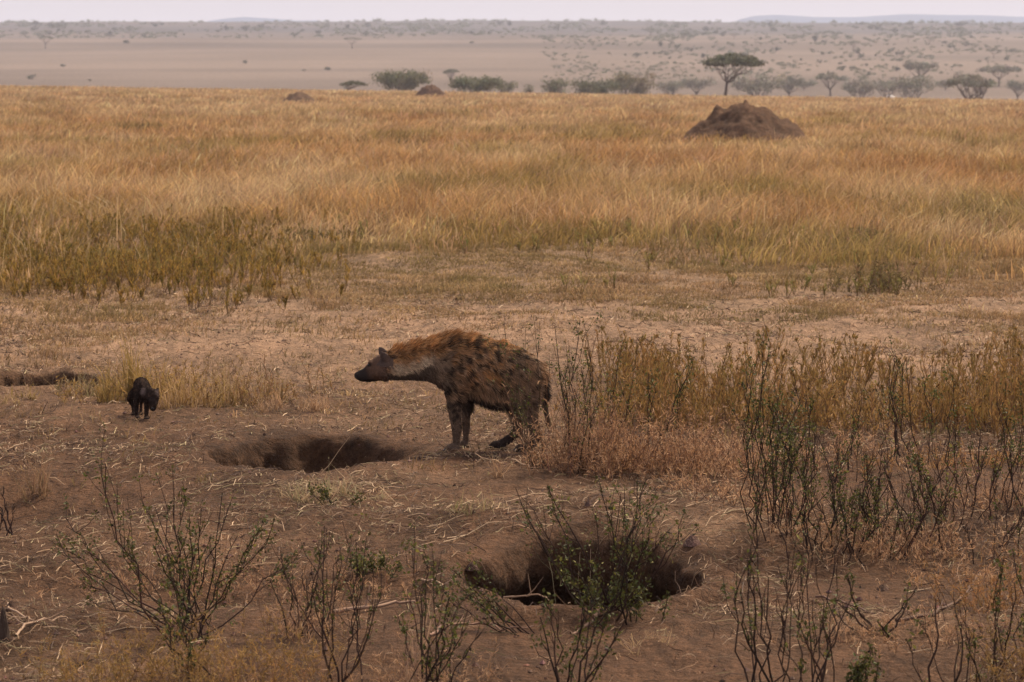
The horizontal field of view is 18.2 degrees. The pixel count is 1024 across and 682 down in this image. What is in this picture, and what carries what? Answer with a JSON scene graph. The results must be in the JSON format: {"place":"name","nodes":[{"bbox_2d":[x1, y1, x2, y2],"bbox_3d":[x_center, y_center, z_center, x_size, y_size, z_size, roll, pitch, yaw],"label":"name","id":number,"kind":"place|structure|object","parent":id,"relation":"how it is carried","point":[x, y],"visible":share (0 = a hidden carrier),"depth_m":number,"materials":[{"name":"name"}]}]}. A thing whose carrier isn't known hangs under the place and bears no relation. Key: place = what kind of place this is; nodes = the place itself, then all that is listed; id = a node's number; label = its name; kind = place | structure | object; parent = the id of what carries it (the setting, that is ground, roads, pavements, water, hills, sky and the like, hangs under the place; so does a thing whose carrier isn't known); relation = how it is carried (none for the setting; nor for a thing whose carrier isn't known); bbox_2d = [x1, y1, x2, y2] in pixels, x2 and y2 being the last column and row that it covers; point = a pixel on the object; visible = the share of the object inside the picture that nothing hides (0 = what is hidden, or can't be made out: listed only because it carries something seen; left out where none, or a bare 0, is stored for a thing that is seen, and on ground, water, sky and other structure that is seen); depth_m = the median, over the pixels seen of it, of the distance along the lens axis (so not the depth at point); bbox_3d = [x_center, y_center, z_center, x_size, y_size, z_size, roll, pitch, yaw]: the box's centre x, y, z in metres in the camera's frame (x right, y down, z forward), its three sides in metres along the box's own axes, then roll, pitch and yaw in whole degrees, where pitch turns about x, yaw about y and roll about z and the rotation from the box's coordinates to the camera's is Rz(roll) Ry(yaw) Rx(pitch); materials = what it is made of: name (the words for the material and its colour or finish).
{"place":"outdoors","nodes":[
{"label":"outdoors","id":0,"kind":"place"},
{"bbox_2d":[207,17,317,21],"bbox_3d":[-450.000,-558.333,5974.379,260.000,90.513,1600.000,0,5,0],"label":"hills","id":1,"kind":"structure","parent":0,"point":[245,19],"depth_m":5739.85,"materials":[{"name":"grey"}]},
{"bbox_2d":[0,20,1023,681],"bbox_3d":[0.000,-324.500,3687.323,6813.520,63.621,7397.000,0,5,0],"label":"ground","id":2,"kind":"structure","parent":0,"point":[276,56],"depth_m":22.05,"materials":[{"name":"soil"}]},
{"bbox_2d":[0,606,9,642],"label":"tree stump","id":3,"kind":"object","parent":2,"relation":"on","point":[4,631],"visible":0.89,"depth_m":14.58,"materials":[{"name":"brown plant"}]},
{"bbox_2d":[6,446,61,500],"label":"grass clump","id":4,"kind":"object","parent":2,"relation":"on","point":[42,489],"visible":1,"depth_m":20.65,"materials":[{"name":"beige plant"}]},
{"bbox_2d":[44,363,111,397],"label":"grass clump","id":5,"kind":"object","parent":2,"relation":"on","point":[87,390],"visible":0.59,"depth_m":25.70,"materials":[{"name":"yellow plant"}]},
{"bbox_2d":[16,594,187,681],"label":"straw thicket","id":6,"kind":"object","parent":2,"relation":"on","point":[98,670],"visible":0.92,"depth_m":13.63,"materials":[{"name":"brown plant"}]},
{"bbox_2d":[70,319,194,403],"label":"grass clump","id":7,"kind":"object","parent":2,"relation":"on","point":[128,380],"visible":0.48,"depth_m":25.11,"materials":[{"name":"yellow plant"}]},
{"bbox_2d":[127,377,159,418],"bbox_3d":[-2.781,0.429,24.122,0.175,0.315,0.509,-2,5,-20],"label":"hyena cub","id":8,"kind":"object","parent":2,"relation":"on","point":[144,392],"visible":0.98,"depth_m":24.03,"materials":[{"name":"fur"}]},
{"bbox_2d":[52,343,249,407],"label":"straw thicket","id":9,"kind":"object","parent":2,"relation":"on","point":[123,391],"visible":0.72,"depth_m":24.98,"materials":[{"name":"beige plant"}]},
{"bbox_2d":[16,529,311,609],"bbox_3d":[-1.792,1.168,16.472,1.511,0.372,1.176,-1,5,-12],"label":"dry tangle","id":10,"kind":"object","parent":2,"relation":"on","point":[159,577],"visible":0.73,"depth_m":16.58,"materials":[{"name":"brown plant"}]},
{"bbox_2d":[46,421,303,642],"bbox_3d":[-1.586,0.896,14.876,1.266,1.005,0.890,0,5,0],"label":"woody shrub","id":11,"kind":"object","parent":2,"relation":"on","point":[179,571],"visible":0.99,"depth_m":14.94,"materials":[{"name":"green plant"}]},
{"bbox_2d":[151,579,216,681],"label":"woody shrub","id":12,"kind":"object","parent":2,"relation":"on","point":[169,620],"visible":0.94,"depth_m":13.58,"materials":[{"name":"green plant"}]},
{"bbox_2d":[155,358,231,408],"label":"grass clump","id":13,"kind":"object","parent":2,"relation":"on","point":[167,404],"visible":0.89,"depth_m":24.78,"materials":[{"name":"beige plant"}]},
{"bbox_2d":[56,595,366,681],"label":"straw thicket","id":14,"kind":"object","parent":2,"relation":"on","point":[202,660],"visible":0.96,"depth_m":13.52,"materials":[{"name":"brown plant"}]},
{"bbox_2d":[169,347,298,408],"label":"grass clump","id":15,"kind":"object","parent":2,"relation":"on","point":[234,396],"visible":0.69,"depth_m":25.16,"materials":[{"name":"yellow plant"}]},
{"bbox_2d":[152,351,335,407],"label":"straw thicket","id":16,"kind":"object","parent":2,"relation":"on","point":[269,391],"visible":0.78,"depth_m":25.20,"materials":[{"name":"beige plant"}]},
{"bbox_2d":[220,654,358,681],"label":"straw thicket","id":17,"kind":"object","parent":2,"relation":"on","point":[287,665],"visible":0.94,"depth_m":13.33,"materials":[{"name":"brown plant"}]},
{"bbox_2d":[211,568,373,647],"bbox_3d":[-0.994,1.200,14.735,0.742,0.396,1.146,0,5,0],"label":"dry tangle","id":18,"kind":"object","parent":2,"relation":"on","point":[313,618],"visible":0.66,"depth_m":14.62,"materials":[{"name":"brown plant"}]},
{"bbox_2d":[254,378,339,412],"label":"grass clump","id":19,"kind":"object","parent":2,"relation":"on","point":[313,407],"visible":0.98,"depth_m":24.64,"materials":[{"name":"beige plant"}]},
{"bbox_2d":[269,519,344,638],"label":"woody shrub","id":20,"kind":"object","parent":2,"relation":"on","point":[314,589],"visible":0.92,"depth_m":14.59,"materials":[{"name":"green plant"}]},
{"bbox_2d":[272,224,373,242],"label":"grass tussock","id":21,"kind":"object","parent":2,"relation":"on","point":[312,232],"depth_m":50.44,"materials":[{"name":"plant"}]},
{"bbox_2d":[257,456,390,505],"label":"grass clump","id":22,"kind":"object","parent":2,"relation":"on","point":[341,487],"visible":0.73,"depth_m":19.35,"materials":[{"name":"beige plant"}]},
{"bbox_2d":[307,477,365,505],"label":"woody shrub","id":23,"kind":"object","parent":2,"relation":"on","point":[321,492],"visible":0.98,"depth_m":19.04,"materials":[{"name":"green plant"}]},
{"bbox_2d":[301,513,381,681],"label":"woody shrub","id":24,"kind":"object","parent":2,"relation":"on","point":[356,598],"visible":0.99,"depth_m":13.42,"materials":[{"name":"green plant"}]},
{"bbox_2d":[228,540,459,607],"bbox_3d":[-0.859,1.211,16.512,1.206,0.314,1.228,0,5,0],"label":"dry tangle","id":25,"kind":"object","parent":2,"relation":"on","point":[341,580],"visible":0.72,"depth_m":16.51,"materials":[{"name":"brown plant"}]},
{"bbox_2d":[335,585,414,613],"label":"fallen branch","id":26,"kind":"object","parent":2,"relation":"on","point":[366,606],"visible":0.78,"depth_m":15.53,"materials":[{"name":"beige wood"}]},
{"bbox_2d":[345,545,406,580],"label":"woody shrub","id":27,"kind":"object","parent":2,"relation":"on","point":[381,561],"visible":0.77,"depth_m":16.72,"materials":[{"name":"green plant"}]},
{"bbox_2d":[368,67,432,90],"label":"acacia tree","id":28,"kind":"object","parent":2,"relation":"on","point":[409,80],"visible":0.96,"depth_m":497.29,"materials":[{"name":"green plant"}]},
{"bbox_2d":[387,587,448,681],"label":"grass clump","id":29,"kind":"object","parent":2,"relation":"on","point":[413,664],"visible":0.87,"depth_m":13.35,"materials":[{"name":"brown plant"}]},
{"bbox_2d":[350,630,507,681],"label":"dry tangle","id":30,"kind":"object","parent":2,"relation":"on","point":[445,678],"visible":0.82,"depth_m":13.33,"materials":[{"name":"brown plant"}]},
{"bbox_2d":[394,517,483,681],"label":"woody shrub","id":31,"kind":"object","parent":2,"relation":"on","point":[432,668],"visible":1,"depth_m":13.14,"materials":[{"name":"green plant"}]},
{"bbox_2d":[354,327,552,451],"bbox_3d":[-0.398,0.329,22.002,1.372,0.866,0.425,0,5,0],"label":"spotted hyena","id":32,"kind":"object","parent":2,"relation":"on","point":[454,365],"visible":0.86,"depth_m":21.88,"materials":[{"name":"fur"}]},
{"bbox_2d":[445,471,505,517],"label":"grass clump","id":33,"kind":"object","parent":2,"relation":"on","point":[470,505],"visible":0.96,"depth_m":18.36,"materials":[{"name":"beige plant"}]},
{"bbox_2d":[447,74,506,92],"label":"acacia tree","id":34,"kind":"object","parent":2,"relation":"on","point":[486,83],"visible":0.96,"depth_m":497.43,"materials":[{"name":"green plant"}]},
{"bbox_2d":[444,547,534,634],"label":"woody shrub","id":35,"kind":"object","parent":2,"relation":"on","point":[486,611],"visible":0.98,"depth_m":14.74,"materials":[{"name":"green plant"}]},
{"bbox_2d":[0,200,1017,315],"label":"field weeds","id":36,"kind":"object","parent":2,"relation":"on","point":[208,275],"visible":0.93,"depth_m":41.07,"materials":[{"name":"green plant"}]},
{"bbox_2d":[0,403,1022,681],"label":"dead twigs","id":37,"kind":"object","parent":2,"relation":"on","point":[620,609],"visible":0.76,"depth_m":15.54,"materials":[{"name":"brown plant"}]},
{"bbox_2d":[0,84,1023,295],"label":"field grass","id":38,"kind":"structure","parent":2,"relation":"on","point":[829,179],"depth_m":77.32,"materials":[{"name":"yellow plant"}]},
{"bbox_2d":[0,287,1023,681],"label":"straw litter","id":39,"kind":"object","parent":2,"relation":"on","point":[374,479],"visible":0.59,"depth_m":20.56,"materials":[{"name":"beige plant"}]},
{"bbox_2d":[0,18,1023,78],"bbox_3d":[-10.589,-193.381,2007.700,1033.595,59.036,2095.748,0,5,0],"label":"distant scrub","id":40,"kind":"object","parent":2,"relation":"on","point":[415,26],"visible":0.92,"depth_m":2052.01,"materials":[{"name":"green plant"}]},
{"bbox_2d":[480,315,552,468],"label":"woody shrub","id":41,"kind":"object","parent":2,"relation":"on","point":[525,423],"visible":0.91,"depth_m":20.86,"materials":[{"name":"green plant"}]},
{"bbox_2d":[540,77,574,92],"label":"acacia tree","id":42,"kind":"object","parent":2,"relation":"on","point":[554,87],"visible":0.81,"depth_m":537.51,"materials":[{"name":"green plant"}]},
{"bbox_2d":[530,575,628,681],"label":"woody shrub","id":43,"kind":"object","parent":2,"relation":"on","point":[579,638],"visible":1,"depth_m":13.19,"materials":[{"name":"green plant"}]},
{"bbox_2d":[551,306,640,473],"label":"woody shrub","id":44,"kind":"object","parent":2,"relation":"on","point":[560,375],"visible":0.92,"depth_m":20.77,"materials":[{"name":"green plant"}]},
{"bbox_2d":[568,77,624,93],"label":"bush","id":45,"kind":"object","parent":2,"relation":"on","point":[586,86],"visible":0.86,"depth_m":537.17,"materials":[{"name":"green plant"}]},
{"bbox_2d":[516,473,701,631],"bbox_3d":[0.452,1.019,15.101,0.875,0.866,0.851,0,5,0],"label":"woody shrub","id":46,"kind":"object","parent":2,"relation":"on","point":[593,568],"visible":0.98,"depth_m":15.09,"materials":[{"name":"green plant"}]},
{"bbox_2d":[503,381,716,481],"bbox_3d":[0.460,0.566,20.819,1.300,0.664,1.279,4,6,37],"label":"straw thicket","id":47,"kind":"object","parent":2,"relation":"on","point":[584,449],"visible":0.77,"depth_m":20.66,"materials":[{"name":"brown plant"}]},
{"bbox_2d":[580,569,674,622],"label":"woody shrub","id":48,"kind":"object","parent":2,"relation":"on","point":[636,606],"visible":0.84,"depth_m":15.03,"materials":[{"name":"green plant"}]},
{"bbox_2d":[516,377,740,481],"bbox_3d":[0.746,0.566,20.621,1.456,0.698,1.528,0,5,0],"label":"straw thicket","id":49,"kind":"object","parent":2,"relation":"on","point":[630,452],"visible":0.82,"depth_m":20.58,"materials":[{"name":"brown plant"}]},
{"bbox_2d":[601,70,658,94],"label":"acacia tree","id":50,"kind":"object","parent":2,"relation":"on","point":[629,80],"visible":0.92,"depth_m":636.32,"materials":[{"name":"green plant"}]},
{"bbox_2d":[610,352,694,452],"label":"woody shrub","id":51,"kind":"object","parent":2,"relation":"on","point":[649,396],"visible":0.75,"depth_m":21.79,"materials":[{"name":"green plant"}]},
{"bbox_2d":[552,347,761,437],"bbox_3d":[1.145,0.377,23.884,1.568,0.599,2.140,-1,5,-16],"label":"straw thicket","id":52,"kind":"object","parent":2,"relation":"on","point":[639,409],"visible":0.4,"depth_m":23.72,"materials":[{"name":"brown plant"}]},
{"bbox_2d":[654,79,686,94],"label":"acacia tree","id":53,"kind":"object","parent":2,"relation":"on","point":[672,86],"visible":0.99,"depth_m":756.62,"materials":[{"name":"green plant"}]},
{"bbox_2d":[564,374,780,486],"bbox_3d":[1.039,0.554,20.734,1.448,0.778,1.544,0,5,0],"label":"straw thicket","id":54,"kind":"object","parent":2,"relation":"on","point":[694,467],"visible":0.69,"depth_m":20.67,"materials":[{"name":"brown plant"}]},
{"bbox_2d":[677,75,716,95],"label":"acacia tree","id":55,"kind":"object","parent":2,"relation":"on","point":[696,84],"visible":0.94,"depth_m":796.59,"materials":[{"name":"green plant"}]},
{"bbox_2d":[604,458,808,496],"bbox_3d":[1.239,0.878,19.957,1.286,0.250,0.956,1,5,12],"label":"dry tangle","id":56,"kind":"object","parent":2,"relation":"on","point":[698,487],"visible":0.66,"depth_m":20.04,"materials":[{"name":"brown plant"}]},
{"bbox_2d":[630,395,797,478],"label":"straw thicket","id":57,"kind":"object","parent":2,"relation":"on","point":[722,446],"visible":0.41,"depth_m":21.33,"materials":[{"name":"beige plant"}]},
{"bbox_2d":[700,52,768,95],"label":"acacia tree","id":58,"kind":"object","parent":2,"relation":"on","point":[733,59],"visible":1,"depth_m":433.33,"materials":[{"name":"green plant"}]},
{"bbox_2d":[683,100,806,143],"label":"termite mound","id":59,"kind":"object","parent":2,"relation":"on","point":[745,118],"visible":0.54,"depth_m":122.29,"materials":[{"name":"brown soil"}]},
{"bbox_2d":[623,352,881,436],"bbox_3d":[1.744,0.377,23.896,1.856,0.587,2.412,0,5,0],"label":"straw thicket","id":60,"kind":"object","parent":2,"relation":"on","point":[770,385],"visible":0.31,"depth_m":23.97,"materials":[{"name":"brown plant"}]},
{"bbox_2d":[724,311,781,530],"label":"woody shrub","id":61,"kind":"object","parent":2,"relation":"on","point":[755,413],"visible":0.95,"depth_m":17.59,"materials":[{"name":"green plant"}]},
{"bbox_2d":[669,466,847,531],"bbox_3d":[1.442,0.876,18.440,1.095,0.352,1.152,0,5,0],"label":"dry tangle","id":62,"kind":"object","parent":2,"relation":"on","point":[731,498],"visible":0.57,"depth_m":18.34,"materials":[{"name":"brown plant"}]},
{"bbox_2d":[728,70,789,95],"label":"bush","id":63,"kind":"object","parent":2,"relation":"on","point":[759,82],"visible":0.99,"depth_m":716.82,"materials":[{"name":"green plant"}]},
{"bbox_2d":[720,519,802,681],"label":"woody shrub","id":64,"kind":"object","parent":2,"relation":"on","point":[754,628],"visible":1,"depth_m":13.04,"materials":[{"name":"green plant"}]},
{"bbox_2d":[737,365,817,559],"bbox_3d":[1.466,0.639,17.727,0.439,1.051,1.150,0,5,0],"label":"woody shrub","id":65,"kind":"object","parent":2,"relation":"on","point":[776,454],"visible":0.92,"depth_m":17.60,"materials":[{"name":"green plant"}]},
{"bbox_2d":[580,323,1023,443],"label":"weed bed","id":66,"kind":"object","parent":2,"relation":"on","point":[627,361],"visible":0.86,"depth_m":24.14,"materials":[{"name":"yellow plant"}]},
{"bbox_2d":[703,414,916,471],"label":"straw thicket","id":67,"kind":"object","parent":2,"relation":"on","point":[840,447],"visible":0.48,"depth_m":21.73,"materials":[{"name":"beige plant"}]},
{"bbox_2d":[760,421,863,563],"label":"woody shrub","id":68,"kind":"object","parent":2,"relation":"on","point":[804,482],"visible":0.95,"depth_m":17.38,"materials":[{"name":"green plant"}]},
{"bbox_2d":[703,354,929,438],"bbox_3d":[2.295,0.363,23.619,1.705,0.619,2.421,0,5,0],"label":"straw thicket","id":69,"kind":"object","parent":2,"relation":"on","point":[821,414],"visible":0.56,"depth_m":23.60,"materials":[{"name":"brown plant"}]},
{"bbox_2d":[777,522,858,681],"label":"woody shrub","id":70,"kind":"object","parent":2,"relation":"on","point":[827,654],"visible":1,"depth_m":13.08,"materials":[{"name":"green plant"}]},
{"bbox_2d":[813,70,847,95],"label":"acacia tree","id":71,"kind":"object","parent":2,"relation":"on","point":[832,74],"visible":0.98,"depth_m":776.61,"materials":[{"name":"green plant"}]},
{"bbox_2d":[780,458,901,553],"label":"woody shrub","id":72,"kind":"object","parent":2,"relation":"on","point":[874,498],"visible":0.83,"depth_m":17.60,"materials":[{"name":"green plant"}]},
{"bbox_2d":[801,389,890,482],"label":"woody shrub","id":73,"kind":"object","parent":2,"relation":"on","point":[854,432],"visible":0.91,"depth_m":21.03,"materials":[{"name":"green plant"}]},
{"bbox_2d":[725,488,972,579],"bbox_3d":[1.843,1.036,17.537,1.390,0.378,1.332,0,5,0],"label":"dry tangle","id":74,"kind":"object","parent":2,"relation":"on","point":[875,545],"visible":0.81,"depth_m":17.45,"materials":[{"name":"brown plant"}]},
{"bbox_2d":[840,77,883,97],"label":"acacia tree","id":75,"kind":"object","parent":2,"relation":"on","point":[865,87],"visible":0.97,"depth_m":736.72,"materials":[{"name":"green plant"}]},
{"bbox_2d":[844,636,884,681],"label":"woody shrub","id":76,"kind":"object","parent":2,"relation":"on","point":[857,671],"visible":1,"depth_m":13.28,"materials":[{"name":"green plant"}]},
{"bbox_2d":[812,432,932,565],"bbox_3d":[1.972,0.856,17.677,0.667,0.670,1.029,0,5,0],"label":"woody shrub","id":77,"kind":"object","parent":2,"relation":"on","point":[868,502],"visible":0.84,"depth_m":17.58,"materials":[{"name":"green plant"}]},
{"bbox_2d":[832,569,916,638],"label":"woody shrub","id":78,"kind":"object","parent":2,"relation":"on","point":[886,633],"visible":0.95,"depth_m":14.45,"materials":[{"name":"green plant"}]},
{"bbox_2d":[828,247,930,294],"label":"grass tussock","id":79,"kind":"object","parent":2,"relation":"on","point":[881,275],"depth_m":38.66,"materials":[{"name":"plant"}]},
{"bbox_2d":[759,584,1023,659],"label":"dry tangle","id":80,"kind":"object","parent":2,"relation":"on","point":[896,633],"visible":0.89,"depth_m":14.36,"materials":[{"name":"brown plant"}]},
{"bbox_2d":[850,453,958,559],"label":"woody shrub","id":81,"kind":"object","parent":2,"relation":"on","point":[926,503],"visible":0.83,"depth_m":17.71,"materials":[{"name":"green plant"}]},
{"bbox_2d":[882,74,936,97],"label":"acacia tree","id":82,"kind":"object","parent":2,"relation":"on","point":[903,84],"visible":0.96,"depth_m":716.36,"materials":[{"name":"green plant"}]},
{"bbox_2d":[875,334,944,466],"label":"woody shrub","id":83,"kind":"object","parent":2,"relation":"on","point":[893,412],"visible":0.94,"depth_m":21.28,"materials":[{"name":"green plant"}]},
{"bbox_2d":[901,60,939,85],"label":"acacia tree","id":84,"kind":"object","parent":2,"relation":"on","point":[908,65],"visible":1,"depth_m":894.93,"materials":[{"name":"green plant"}]},
{"bbox_2d":[825,470,1023,570],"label":"dry tangle","id":85,"kind":"object","parent":2,"relation":"on","point":[948,533],"visible":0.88,"depth_m":17.52,"materials":[{"name":"brown plant"}]},
{"bbox_2d":[881,446,969,549],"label":"woody shrub","id":86,"kind":"object","parent":2,"relation":"on","point":[924,498],"visible":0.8,"depth_m":18.06,"materials":[{"name":"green plant"}]},
{"bbox_2d":[831,420,1023,483],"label":"straw thicket","id":87,"kind":"object","parent":2,"relation":"on","point":[990,461],"visible":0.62,"depth_m":20.98,"materials":[{"name":"brown plant"}]},
{"bbox_2d":[864,363,1023,434],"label":"straw thicket","id":88,"kind":"object","parent":2,"relation":"on","point":[978,397],"visible":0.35,"depth_m":23.37,"materials":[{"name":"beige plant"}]},
{"bbox_2d":[905,591,986,681],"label":"woody shrub","id":89,"kind":"object","parent":2,"relation":"on","point":[935,651],"visible":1,"depth_m":13.12,"materials":[{"name":"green plant"}]},
{"bbox_2d":[879,551,1023,588],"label":"straw thicket","id":90,"kind":"object","parent":2,"relation":"on","point":[968,573],"visible":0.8,"depth_m":16.80,"materials":[{"name":"brown plant"}]},
{"bbox_2d":[883,441,1023,523],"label":"dry tangle","id":91,"kind":"object","parent":2,"relation":"on","point":[964,494],"visible":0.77,"depth_m":18.93,"materials":[{"name":"brown plant"}]},
{"bbox_2d":[906,365,1013,521],"bbox_3d":[2.598,0.582,18.867,0.609,0.906,0.881,0,5,0],"label":"woody shrub","id":92,"kind":"object","parent":2,"relation":"on","point":[995,475],"visible":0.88,"depth_m":18.75,"materials":[{"name":"green plant"}]},
{"bbox_2d":[903,515,1023,614],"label":"straw thicket","id":93,"kind":"object","parent":2,"relation":"on","point":[981,590],"visible":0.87,"depth_m":15.12,"materials":[{"name":"brown plant"}]},
{"bbox_2d":[938,72,1000,98],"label":"acacia tree","id":94,"kind":"object","parent":2,"relation":"on","point":[966,79],"visible":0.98,"depth_m":557.26,"materials":[{"name":"green plant"}]},
{"bbox_2d":[934,480,1023,563],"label":"woody shrub","id":95,"kind":"object","parent":2,"relation":"on","point":[1011,529],"visible":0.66,"depth_m":17.43,"materials":[{"name":"green plant"}]},
{"bbox_2d":[951,374,1023,524],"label":"woody shrub","id":96,"kind":"object","parent":2,"relation":"on","point":[1011,453],"visible":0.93,"depth_m":18.89,"materials":[{"name":"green plant"}]},
{"bbox_2d":[952,584,1023,681],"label":"straw thicket","id":97,"kind":"object","parent":2,"relation":"on","point":[1004,660],"visible":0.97,"depth_m":13.34,"materials":[{"name":"brown plant"}]},
{"bbox_2d":[975,64,1022,85],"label":"acacia tree","id":98,"kind":"object","parent":2,"relation":"on","point":[1000,68],"visible":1,"depth_m":895.08,"materials":[{"name":"green plant"}]},
{"bbox_2d":[976,540,1023,678],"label":"woody shrub","id":99,"kind":"object","parent":2,"relation":"on","point":[996,610],"visible":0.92,"depth_m":13.45,"materials":[{"name":"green plant"}]},
{"bbox_2d":[0,214,1023,516],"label":"short grass","id":100,"kind":"structure","parent":0,"point":[430,284],"depth_m":37.98,"materials":[{"name":"beige plant"}]},
{"bbox_2d":[0,0,1023,21],"label":"sky","id":101,"kind":"structure","parent":0,"point":[14,10],"materials":[{"name":"white"}]},
{"bbox_2d":[737,14,1023,22],"bbox_3d":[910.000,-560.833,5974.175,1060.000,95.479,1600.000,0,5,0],"label":"hills","id":102,"kind":"structure","parent":0,"point":[904,18],"depth_m":5701.96,"materials":[{"name":"grey"}]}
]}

